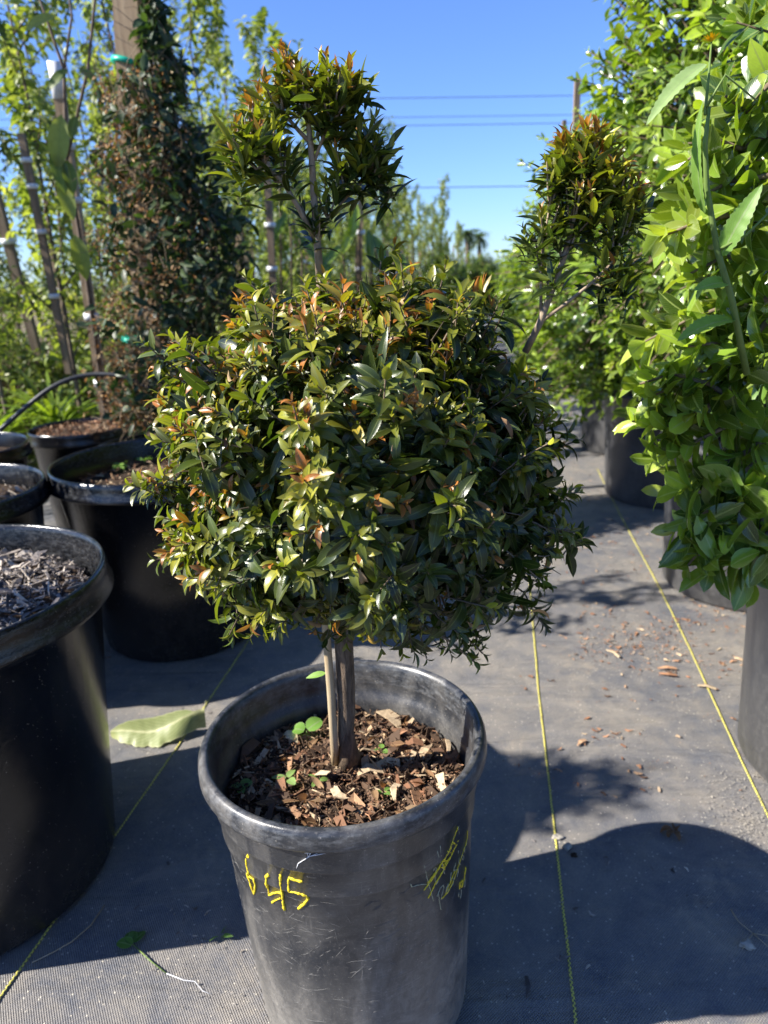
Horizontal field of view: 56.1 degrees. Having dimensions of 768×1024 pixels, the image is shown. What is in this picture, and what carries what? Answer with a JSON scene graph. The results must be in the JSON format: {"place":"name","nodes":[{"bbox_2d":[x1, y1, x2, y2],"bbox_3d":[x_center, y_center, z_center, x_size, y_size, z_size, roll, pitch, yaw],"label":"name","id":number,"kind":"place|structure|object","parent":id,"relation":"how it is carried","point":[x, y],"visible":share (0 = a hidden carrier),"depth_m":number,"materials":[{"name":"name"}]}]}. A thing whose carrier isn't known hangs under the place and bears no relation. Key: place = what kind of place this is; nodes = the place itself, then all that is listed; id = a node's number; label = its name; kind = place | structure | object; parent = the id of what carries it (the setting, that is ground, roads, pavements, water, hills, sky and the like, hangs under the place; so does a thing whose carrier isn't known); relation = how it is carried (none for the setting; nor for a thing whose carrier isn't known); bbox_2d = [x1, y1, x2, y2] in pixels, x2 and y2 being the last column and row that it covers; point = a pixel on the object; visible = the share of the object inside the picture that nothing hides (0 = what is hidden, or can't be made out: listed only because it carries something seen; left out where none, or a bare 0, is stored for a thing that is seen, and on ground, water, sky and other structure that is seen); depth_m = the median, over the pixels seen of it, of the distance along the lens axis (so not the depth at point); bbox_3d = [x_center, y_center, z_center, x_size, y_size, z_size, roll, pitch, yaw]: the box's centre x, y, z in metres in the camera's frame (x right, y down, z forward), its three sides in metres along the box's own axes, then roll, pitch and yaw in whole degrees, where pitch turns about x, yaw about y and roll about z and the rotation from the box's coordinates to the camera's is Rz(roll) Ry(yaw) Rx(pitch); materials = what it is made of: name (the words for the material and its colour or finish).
{"place":"outdoors","nodes":[
{"label":"outdoors","id":0,"kind":"place"},
{"bbox_2d":[0,191,44,368],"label":"wooden stake","id":1,"kind":"object","parent":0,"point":[12,260],"visible":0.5,"depth_m":4.08,"materials":[{"name":"brown wood"}]},
{"bbox_2d":[17,133,72,373],"bbox_3d":[-1.693,-1.262,3.616,0.058,1.136,0.134,-2,18,0],"label":"wooden stake","id":2,"kind":"object","parent":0,"point":[32,188],"visible":1,"depth_m":3.58,"materials":[{"name":"brown wood"}]},
{"bbox_2d":[2,288,247,390],"bbox_3d":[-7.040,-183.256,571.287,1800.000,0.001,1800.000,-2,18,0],"label":"ground","id":3,"kind":"structure","parent":0,"point":[23,329],"depth_m":25.23,"materials":[{"name":"soil"}]},
{"bbox_2d":[0,86,39,344],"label":"sapling tree","id":4,"kind":"object","parent":3,"relation":"on","point":[22,226],"visible":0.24,"depth_m":6.73,"materials":[{"name":"green plant"}]},
{"bbox_2d":[452,229,483,264],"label":"palm tree","id":5,"kind":"object","parent":3,"relation":"on","point":[468,238],"visible":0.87,"depth_m":56.09,"materials":[{"name":"green plant"}]},
{"bbox_2d":[464,231,490,257],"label":"palm tree","id":6,"kind":"object","parent":3,"relation":"on","point":[481,239],"visible":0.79,"depth_m":59.78,"materials":[{"name":"green plant"}]},
{"bbox_2d":[0,114,602,119],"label":"power line","id":7,"kind":"object","parent":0,"point":[404,117],"visible":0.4,"depth_m":62.53,"materials":[{"name":"grey"}]},
{"bbox_2d":[2,122,608,128],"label":"power line","id":8,"kind":"object","parent":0,"point":[427,125],"visible":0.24,"depth_m":55.56,"materials":[{"name":"grey"}]},
{"bbox_2d":[46,94,619,100],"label":"power line","id":9,"kind":"object","parent":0,"point":[445,97],"visible":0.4,"depth_m":55.00,"materials":[{"name":"grey"}]},
{"bbox_2d":[0,0,690,290],"label":"sky","id":10,"kind":"structure","parent":0,"point":[478,50],"materials":[{"name":"blue"}]},
{"bbox_2d":[0,316,767,1023],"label":"weed fabric floor","id":11,"kind":"structure","parent":0,"point":[694,962],"depth_m":1.45,"materials":[{"name":"grey fabric"}]},
{"bbox_2d":[0,209,21,331],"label":"sapling tree","id":12,"kind":"object","parent":11,"relation":"on","point":[11,291],"visible":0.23,"depth_m":5.56,"materials":[{"name":"green plant"}]},
{"bbox_2d":[0,432,32,465],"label":"nursery pot","id":13,"kind":"object","parent":11,"relation":"on","point":[16,448],"visible":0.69,"depth_m":2.88,"materials":[{"name":"black plastic"}]},
{"bbox_2d":[0,400,72,432],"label":"strap leaf plant","id":14,"kind":"object","parent":13,"relation":"in","point":[2,421],"visible":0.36,"depth_m":3.61,"materials":[{"name":"plant"}]},
{"bbox_2d":[0,215,38,431],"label":"sapling tree","id":15,"kind":"object","parent":11,"relation":"on","point":[18,298],"visible":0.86,"depth_m":3.63,"materials":[{"name":"green plant"}]},
{"bbox_2d":[0,463,50,524],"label":"nursery pot","id":16,"kind":"object","parent":11,"relation":"on","point":[25,506],"visible":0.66,"depth_m":1.97,"materials":[{"name":"black plastic"}]},
{"bbox_2d":[0,28,81,347],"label":"sapling tree","id":17,"kind":"object","parent":11,"relation":"on","point":[12,207],"visible":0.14,"depth_m":5.73,"materials":[{"name":"green plant"}]},
{"bbox_2d":[0,320,92,468],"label":"shrub","id":18,"kind":"object","parent":11,"relation":"on","point":[8,374],"visible":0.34,"depth_m":4.18,"materials":[{"name":"green plant"}]},
{"bbox_2d":[0,301,97,461],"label":"shrub","id":19,"kind":"object","parent":11,"relation":"on","point":[21,335],"visible":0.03,"depth_m":4.80,"materials":[{"name":"green plant"}]},
{"bbox_2d":[0,0,100,348],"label":"sapling tree","id":20,"kind":"object","parent":11,"relation":"on","point":[46,43],"visible":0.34,"depth_m":5.07,"materials":[{"name":"green plant"}]},
{"bbox_2d":[0,0,109,417],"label":"sapling tree","id":21,"kind":"object","parent":11,"relation":"on","point":[18,83],"visible":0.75,"depth_m":3.61,"materials":[{"name":"green plant"}]},
{"bbox_2d":[0,524,114,955],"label":"nursery pot","id":22,"kind":"object","parent":11,"relation":"on","point":[57,824],"visible":0.88,"depth_m":1.21,"materials":[{"name":"black plastic"}]},
{"bbox_2d":[0,548,88,628],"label":"grey mulch","id":23,"kind":"object","parent":22,"relation":"on","point":[47,587],"visible":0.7,"depth_m":1.35,"materials":[{"name":"grey wood"}]},
{"bbox_2d":[36,65,99,320],"bbox_3d":[-3.279,-2.809,7.435,0.513,3.139,0.683,13,23,39],"label":"sapling tree","id":24,"kind":"object","parent":11,"relation":"on","point":[46,82],"visible":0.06,"depth_m":7.26,"materials":[{"name":"green plant"}]},
{"bbox_2d":[27,417,136,528],"bbox_3d":[-1.377,-0.170,3.375,0.475,0.475,0.470,-2,18,0],"label":"nursery pot","id":25,"kind":"object","parent":11,"relation":"on","point":[49,450],"visible":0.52,"depth_m":3.16,"materials":[{"name":"black plastic"}]},
{"bbox_2d":[0,361,115,431],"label":"strap leaf plant","id":26,"kind":"object","parent":25,"relation":"in","point":[60,412],"visible":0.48,"depth_m":3.84,"materials":[{"name":"green plant"}]},
{"bbox_2d":[25,0,108,413],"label":"broad leaved sapling","id":27,"kind":"object","parent":25,"relation":"in","point":[62,168],"visible":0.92,"depth_m":2.60,"materials":[{"name":"green plant"}]},
{"bbox_2d":[36,419,118,435],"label":"dry mulch","id":28,"kind":"object","parent":25,"relation":"on","point":[75,427],"visible":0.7,"depth_m":3.32,"materials":[{"name":"wood"}]},
{"bbox_2d":[47,61,108,419],"bbox_3d":[-1.250,-1.056,2.989,0.060,1.385,0.240,-11,20,-24],"label":"wooden stake","id":29,"kind":"object","parent":25,"relation":"in","point":[57,89],"visible":0.35,"depth_m":2.92,"materials":[{"name":"brown wood"}]},
{"bbox_2d":[38,0,127,333],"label":"sapling tree","id":30,"kind":"object","parent":11,"relation":"on","point":[60,38],"visible":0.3,"depth_m":5.58,"materials":[{"name":"green plant"}]},
{"bbox_2d":[49,85,116,322],"bbox_3d":[-2.744,-2.449,6.762,0.513,2.830,0.501,13,23,39],"label":"sapling tree","id":31,"kind":"object","parent":11,"relation":"on","point":[86,220],"visible":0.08,"depth_m":6.62,"materials":[{"name":"green plant"}]},
{"bbox_2d":[23,316,143,434],"bbox_3d":[-1.787,-0.755,4.566,0.965,0.955,1.031,13,23,38],"label":"shrub","id":32,"kind":"object","parent":11,"relation":"on","point":[87,358],"visible":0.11,"depth_m":4.31,"materials":[{"name":"green plant"}]},
{"bbox_2d":[68,43,127,318],"bbox_3d":[-3.099,-3.311,8.205,0.654,3.607,0.638,12,23,38],"label":"sapling tree","id":33,"kind":"object","parent":11,"relation":"on","point":[86,123],"visible":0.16,"depth_m":7.81,"materials":[{"name":"green plant"}]},
{"bbox_2d":[90,79,132,317],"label":"sapling tree","id":34,"kind":"object","parent":11,"relation":"on","point":[94,109],"visible":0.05,"depth_m":7.11,"materials":[{"name":"green plant"}]},
{"bbox_2d":[70,0,169,315],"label":"sapling tree","id":35,"kind":"object","parent":11,"relation":"on","point":[97,26],"visible":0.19,"depth_m":4.56,"materials":[{"name":"green plant"}]},
{"bbox_2d":[98,434,145,445],"bbox_3d":[-0.954,-0.073,3.065,0.472,0.450,0.473,-2,18,0],"label":"nursery pot","id":36,"kind":"object","parent":11,"relation":"on","point":[140,436],"depth_m":3.14,"materials":[{"name":"black plastic"}]},
{"bbox_2d":[0,372,157,432],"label":"irrigation tube","id":37,"kind":"object","parent":36,"relation":"in","point":[20,411],"visible":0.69,"depth_m":2.63,"materials":[{"name":"plastic"}]},
{"bbox_2d":[110,0,168,436],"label":"timber post","id":38,"kind":"object","parent":36,"relation":"in","point":[125,46],"visible":0.35,"depth_m":2.43,"materials":[{"name":"brown wood"}]},
{"bbox_2d":[75,339,206,429],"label":"dry undergrowth","id":39,"kind":"object","parent":36,"relation":"in","point":[118,389],"visible":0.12,"depth_m":2.86,"materials":[{"name":"plant"}]},
{"bbox_2d":[69,0,273,441],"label":"climbing vine","id":40,"kind":"object","parent":36,"relation":"in","point":[179,192],"visible":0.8,"depth_m":2.48,"materials":[{"name":"green plant"}]},
{"bbox_2d":[0,637,250,998],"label":"guide thread","id":41,"kind":"object","parent":11,"relation":"on","point":[37,944],"visible":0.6,"depth_m":1.53},
{"bbox_2d":[74,0,192,345],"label":"sapling tree","id":42,"kind":"object","parent":11,"relation":"on","point":[107,15],"visible":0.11,"depth_m":3.67,"materials":[{"name":"green plant"}]},
{"bbox_2d":[47,435,260,661],"bbox_3d":[-0.661,0.103,2.284,0.676,0.575,0.670,-2,18,0],"label":"nursery pot","id":43,"kind":"object","parent":11,"relation":"on","point":[149,614],"visible":0.43,"depth_m":2.07,"materials":[{"name":"black plastic"}]},
{"bbox_2d":[77,458,189,484],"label":"weedy mulch","id":44,"kind":"object","parent":43,"relation":"on","point":[115,476],"visible":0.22,"depth_m":2.31,"materials":[{"name":"wood"}]},
{"bbox_2d":[111,702,205,747],"bbox_3d":[-0.558,0.521,1.762,0.243,0.087,0.063,-2,18,0],"label":"fallen leaf","id":45,"kind":"object","parent":11,"relation":"on","point":[158,731],"visible":1,"depth_m":1.78,"materials":[{"name":"green plant"}]},
{"bbox_2d":[116,931,209,993],"bbox_3d":[-0.357,0.740,1.194,0.209,0.007,0.045,7,20,27],"label":"pulled seedling","id":46,"kind":"object","parent":11,"relation":"on","point":[128,939],"visible":1,"depth_m":1.23,"materials":[{"name":"green plant"}]},
{"bbox_2d":[159,0,203,306],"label":"sapling tree","id":47,"kind":"object","parent":11,"relation":"on","point":[174,12],"visible":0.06,"depth_m":5.25,"materials":[{"name":"green plant"}]},
{"bbox_2d":[168,0,247,340],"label":"sapling tree","id":48,"kind":"object","parent":11,"relation":"on","point":[199,4],"visible":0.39,"depth_m":4.09,"materials":[{"name":"green plant"}]},
{"bbox_2d":[196,0,261,300],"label":"sapling tree","id":49,"kind":"object","parent":11,"relation":"on","point":[215,11],"visible":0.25,"depth_m":6.06,"materials":[{"name":"green plant"}]},
{"bbox_2d":[203,103,263,323],"bbox_3d":[-1.726,-2.979,8.115,0.638,2.932,0.479,10,21,32],"label":"sapling tree","id":50,"kind":"object","parent":11,"relation":"on","point":[223,113],"visible":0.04,"depth_m":7.81,"materials":[{"name":"green plant"}]},
{"bbox_2d":[227,104,269,299],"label":"sapling tree","id":51,"kind":"object","parent":11,"relation":"on","point":[250,217],"visible":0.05,"depth_m":8.65,"materials":[{"name":"green plant"}]},
{"bbox_2d":[239,123,283,298],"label":"sapling tree","id":52,"kind":"object","parent":11,"relation":"on","point":[264,257],"visible":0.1,"depth_m":6.80,"materials":[{"name":"green plant"}]},
{"bbox_2d":[219,6,305,301],"bbox_3d":[-0.798,-1.889,4.941,0.497,2.740,0.536,-10,20,-23],"label":"sapling tree","id":53,"kind":"object","parent":11,"relation":"on","point":[256,29],"visible":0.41,"depth_m":4.69,"materials":[{"name":"green plant"}]},
{"bbox_2d":[261,119,277,297],"bbox_3d":[-0.685,-1.724,4.322,0.065,1.245,0.166,-11,20,-26],"label":"wooden stake","id":54,"kind":"object","parent":11,"relation":"on","point":[270,225],"visible":0.55,"depth_m":4.33,"materials":[{"name":"brown wood"}]},
{"bbox_2d":[273,164,304,305],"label":"sapling tree","id":55,"kind":"object","parent":11,"relation":"on","point":[278,245],"visible":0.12,"depth_m":6.16,"materials":[{"name":"green plant"}]},
{"bbox_2d":[259,21,327,301],"bbox_3d":[-0.668,-2.225,5.696,0.632,2.906,0.475,-14,21,-32],"label":"sapling tree","id":56,"kind":"object","parent":11,"relation":"on","point":[273,40],"visible":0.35,"depth_m":5.54,"materials":[{"name":"green plant"}]},
{"bbox_2d":[295,57,337,288],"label":"sapling tree","id":57,"kind":"object","parent":11,"relation":"on","point":[304,61],"visible":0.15,"depth_m":8.35,"materials":[{"name":"green plant"}]},
{"bbox_2d":[231,179,406,304],"bbox_3d":[-0.420,-1.637,4.523,1.116,0.884,0.191,-2,18,0],"label":"leaved sapling","id":58,"kind":"object","parent":11,"relation":"on","point":[373,241],"visible":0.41,"depth_m":4.48,"materials":[{"name":"green plant"}]},
{"bbox_2d":[355,199,364,290],"bbox_3d":[-0.158,-1.627,4.675,0.059,0.884,0.165,-13,21,-30],"label":"wooden stake","id":59,"kind":"object","parent":58,"relation":"attached to","point":[362,232],"visible":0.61,"depth_m":4.61,"materials":[{"name":"brown wood"}]},
{"bbox_2d":[310,164,351,300],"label":"sapling tree","id":60,"kind":"object","parent":11,"relation":"on","point":[325,250],"visible":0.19,"depth_m":6.83,"materials":[{"name":"green plant"}]},
{"bbox_2d":[328,162,355,288],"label":"sapling tree","id":61,"kind":"object","parent":11,"relation":"on","point":[339,229],"visible":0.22,"depth_m":9.37,"materials":[{"name":"green plant"}]},
{"bbox_2d":[198,660,486,1023],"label":"nursery pot","id":62,"kind":"object","parent":11,"relation":"on","point":[365,923],"visible":0.9,"depth_m":0.94,"materials":[{"name":"grey plastic"}]},
{"bbox_2d":[321,614,338,765],"bbox_3d":[-0.076,0.215,0.996,0.012,0.388,0.076,-4,18,-5],"label":"wooden stake","id":63,"kind":"object","parent":62,"relation":"in","point":[331,699],"visible":0.49,"depth_m":0.98,"materials":[{"name":"wood"}]},
{"bbox_2d":[228,709,463,826],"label":"bark mulch","id":64,"kind":"object","parent":62,"relation":"on","point":[354,798],"visible":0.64,"depth_m":1.04,"materials":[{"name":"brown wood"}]},
{"bbox_2d":[240,738,260,760],"bbox_3d":[-0.206,0.363,1.092,0.017,0.019,0.044,7,20,27],"label":"wood chip","id":65,"kind":"object","parent":64,"relation":"on","point":[250,746],"visible":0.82,"depth_m":1.09,"materials":[{"name":"wood"}]},
{"bbox_2d":[272,770,295,784],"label":"seedling","id":66,"kind":"object","parent":64,"relation":"on","point":[291,780],"visible":1,"depth_m":1.03,"materials":[{"name":"green plant"}]},
{"bbox_2d":[292,717,322,739],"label":"seedling","id":67,"kind":"object","parent":64,"relation":"on","point":[313,723],"visible":0.9,"depth_m":1.13,"materials":[{"name":"green plant"}]},
{"bbox_2d":[357,763,383,775],"bbox_3d":[-0.020,0.372,1.041,0.039,0.013,0.016,-2,18,0],"label":"wood chip","id":68,"kind":"object","parent":64,"relation":"on","point":[367,768],"visible":1,"depth_m":1.04,"materials":[{"name":"wood"}]},
{"bbox_2d":[376,709,401,727],"bbox_3d":[0.013,0.333,1.160,0.052,0.016,0.021,15,25,43],"label":"wood chip","id":69,"kind":"object","parent":62,"relation":"in","point":[386,714],"visible":1,"depth_m":1.16,"materials":[{"name":"wood"}]},
{"bbox_2d":[123,38,661,772],"bbox_3d":[-0.029,-0.040,0.875,0.533,0.943,0.523,12,23,37],"label":"topiary tree","id":70,"kind":"object","parent":62,"relation":"in","point":[369,462],"visible":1,"depth_m":0.73,"materials":[{"name":"green plant"}]},
{"bbox_2d":[333,155,363,289],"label":"sapling tree","id":71,"kind":"object","parent":11,"relation":"on","point":[348,266],"visible":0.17,"depth_m":9.84,"materials":[{"name":"green plant"}]},
{"bbox_2d":[339,148,376,295],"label":"sapling tree","id":72,"kind":"object","parent":11,"relation":"on","point":[364,272],"visible":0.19,"depth_m":7.52,"materials":[{"name":"green plant"}]},
{"bbox_2d":[348,182,385,290],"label":"sapling tree","id":73,"kind":"object","parent":11,"relation":"on","point":[373,226],"visible":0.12,"depth_m":8.24,"materials":[{"name":"green plant"}]},
{"bbox_2d":[363,108,410,289],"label":"sapling tree","id":74,"kind":"object","parent":11,"relation":"on","point":[384,229],"visible":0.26,"depth_m":8.72,"materials":[{"name":"green plant"}]},
{"bbox_2d":[384,177,414,278],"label":"sapling tree","id":75,"kind":"object","parent":11,"relation":"on","point":[396,215],"visible":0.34,"depth_m":9.92,"materials":[{"name":"green plant"}]},
{"bbox_2d":[396,177,422,289],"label":"sapling tree","id":76,"kind":"object","parent":11,"relation":"on","point":[403,192],"visible":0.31,"depth_m":10.89,"materials":[{"name":"green plant"}]},
{"bbox_2d":[403,184,425,290],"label":"sapling tree","id":77,"kind":"object","parent":11,"relation":"on","point":[414,195],"visible":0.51,"depth_m":10.29,"materials":[{"name":"green plant"}]},
{"bbox_2d":[414,193,426,276],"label":"sapling tree","id":78,"kind":"object","parent":11,"relation":"on","point":[418,210],"visible":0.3,"depth_m":14.93,"materials":[{"name":"green plant"}]},
{"bbox_2d":[105,462,744,797],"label":"bark litter","id":79,"kind":"object","parent":11,"relation":"on","point":[638,765],"visible":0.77,"depth_m":2.12,"materials":[{"name":"brown wood"}]},
{"bbox_2d":[415,201,437,297],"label":"sapling tree","id":80,"kind":"object","parent":11,"relation":"on","point":[425,213],"visible":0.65,"depth_m":11.92,"materials":[{"name":"green plant"}]},
{"bbox_2d":[421,196,444,290],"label":"sapling tree","id":81,"kind":"object","parent":11,"relation":"on","point":[435,220],"visible":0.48,"depth_m":12.46,"materials":[{"name":"green plant"}]},
{"bbox_2d":[427,173,450,260],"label":"sapling tree","id":82,"kind":"object","parent":11,"relation":"on","point":[442,202],"visible":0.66,"depth_m":12.98,"materials":[{"name":"green plant"}]},
{"bbox_2d":[415,250,473,302],"bbox_3d":[1.032,-3.980,12.907,1.204,1.356,1.171,-8,19,-18],"label":"green shrub","id":83,"kind":"object","parent":11,"relation":"on","point":[449,278],"visible":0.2,"depth_m":12.62,"materials":[{"name":"green plant"}]},
{"bbox_2d":[133,680,766,1006],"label":"dark litter","id":84,"kind":"object","parent":11,"relation":"on","point":[574,908],"visible":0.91,"depth_m":1.27,"materials":[{"name":"plant"}]},
{"bbox_2d":[454,220,469,267],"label":"sapling tree","id":85,"kind":"object","parent":11,"relation":"on","point":[460,239],"visible":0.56,"depth_m":16.13,"materials":[{"name":"green plant"}]},
{"bbox_2d":[159,637,767,1016],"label":"grit","id":86,"kind":"object","parent":11,"relation":"on","point":[628,852],"visible":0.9,"depth_m":1.44,"materials":[{"name":"gravel"}]},
{"bbox_2d":[460,251,501,319],"bbox_3d":[1.851,-4.225,13.568,1.171,1.356,1.204,-15,22,-35],"label":"green shrub","id":87,"kind":"object","parent":11,"relation":"on","point":[482,269],"visible":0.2,"depth_m":13.30,"materials":[{"name":"green plant"}]},
{"bbox_2d":[491,222,541,371],"bbox_3d":[1.408,-1.564,5.381,1.148,1.320,1.180,-8,19,-16],"label":"green shrub","id":88,"kind":"object","parent":11,"relation":"on","point":[514,317],"visible":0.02,"depth_m":5.40,"materials":[{"name":"green plant"}]},
{"bbox_2d":[530,593,576,1023],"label":"guide thread","id":89,"kind":"object","parent":11,"relation":"on","point":[566,933],"visible":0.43,"depth_m":1.38},
{"bbox_2d":[581,397,604,454],"bbox_3d":[1.515,-0.672,4.447,0.646,0.560,0.641,-2,18,0],"label":"nursery pot","id":90,"kind":"object","parent":11,"relation":"on","point":[593,430],"visible":0.04,"depth_m":4.37,"materials":[{"name":"plastic"}]},
{"bbox_2d":[501,197,665,404],"bbox_3d":[1.373,-1.302,4.336,1.385,1.430,1.347,10,22,33],"label":"green shrub","id":91,"kind":"object","parent":90,"relation":"in","point":[519,343],"visible":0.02,"depth_m":4.37,"materials":[{"name":"green plant"}]},
{"bbox_2d":[604,379,674,508],"bbox_3d":[1.372,-0.359,3.495,0.646,0.560,0.641,-2,18,0],"label":"nursery pot","id":92,"kind":"object","parent":11,"relation":"on","point":[626,480],"visible":0.09,"depth_m":3.38,"materials":[{"name":"plastic"}]},
{"bbox_2d":[489,36,696,425],"bbox_3d":[1.255,-1.173,3.283,1.469,1.686,1.429,-8,19,-18],"label":"green shrub","id":93,"kind":"object","parent":92,"relation":"in","point":[567,333],"visible":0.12,"depth_m":3.25,"materials":[{"name":"green plant"}]},
{"bbox_2d":[660,823,680,840],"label":"dead leaf","id":94,"kind":"object","parent":11,"relation":"on","point":[669,831],"visible":1,"depth_m":1.41,"materials":[{"name":"plant"}]},
{"bbox_2d":[597,469,767,816],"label":"guide thread","id":95,"kind":"object","parent":11,"relation":"on","point":[755,789],"visible":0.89,"depth_m":1.91},
{"bbox_2d":[660,429,746,612],"bbox_3d":[1.265,-0.020,2.458,0.643,0.560,0.643,-2,18,0],"label":"nursery pot","id":96,"kind":"object","parent":11,"relation":"on","point":[712,596],"visible":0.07,"depth_m":2.40,"materials":[{"name":"plastic"}]},
{"bbox_2d":[564,0,767,465],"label":"green shrub","id":97,"kind":"object","parent":96,"relation":"in","point":[653,68],"visible":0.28,"depth_m":2.03,"materials":[{"name":"green plant"}]},
{"bbox_2d":[737,585,767,781],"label":"nursery pot","id":98,"kind":"object","parent":11,"relation":"on","point":[752,731],"visible":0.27,"depth_m":1.55,"materials":[{"name":"plastic"}]},
{"bbox_2d":[613,0,767,611],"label":"green shrub","id":99,"kind":"object","parent":98,"relation":"in","point":[721,520],"visible":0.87,"depth_m":1.00,"materials":[{"name":"green plant"}]},
{"bbox_2d":[646,32,767,374],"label":"sow thistle","id":100,"kind":"object","parent":99,"relation":"on","point":[732,234],"visible":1,"depth_m":0.82,"materials":[{"name":"green plant"}]},
{"bbox_2d":[572,78,580,131],"bbox_3d":[1.028,-1.931,3.882,0.043,0.704,0.080,-2,18,0],"label":"wooden stake","id":101,"kind":"object","parent":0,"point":[576,99],"visible":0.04,"depth_m":3.78,"materials":[{"name":"brown wood"}]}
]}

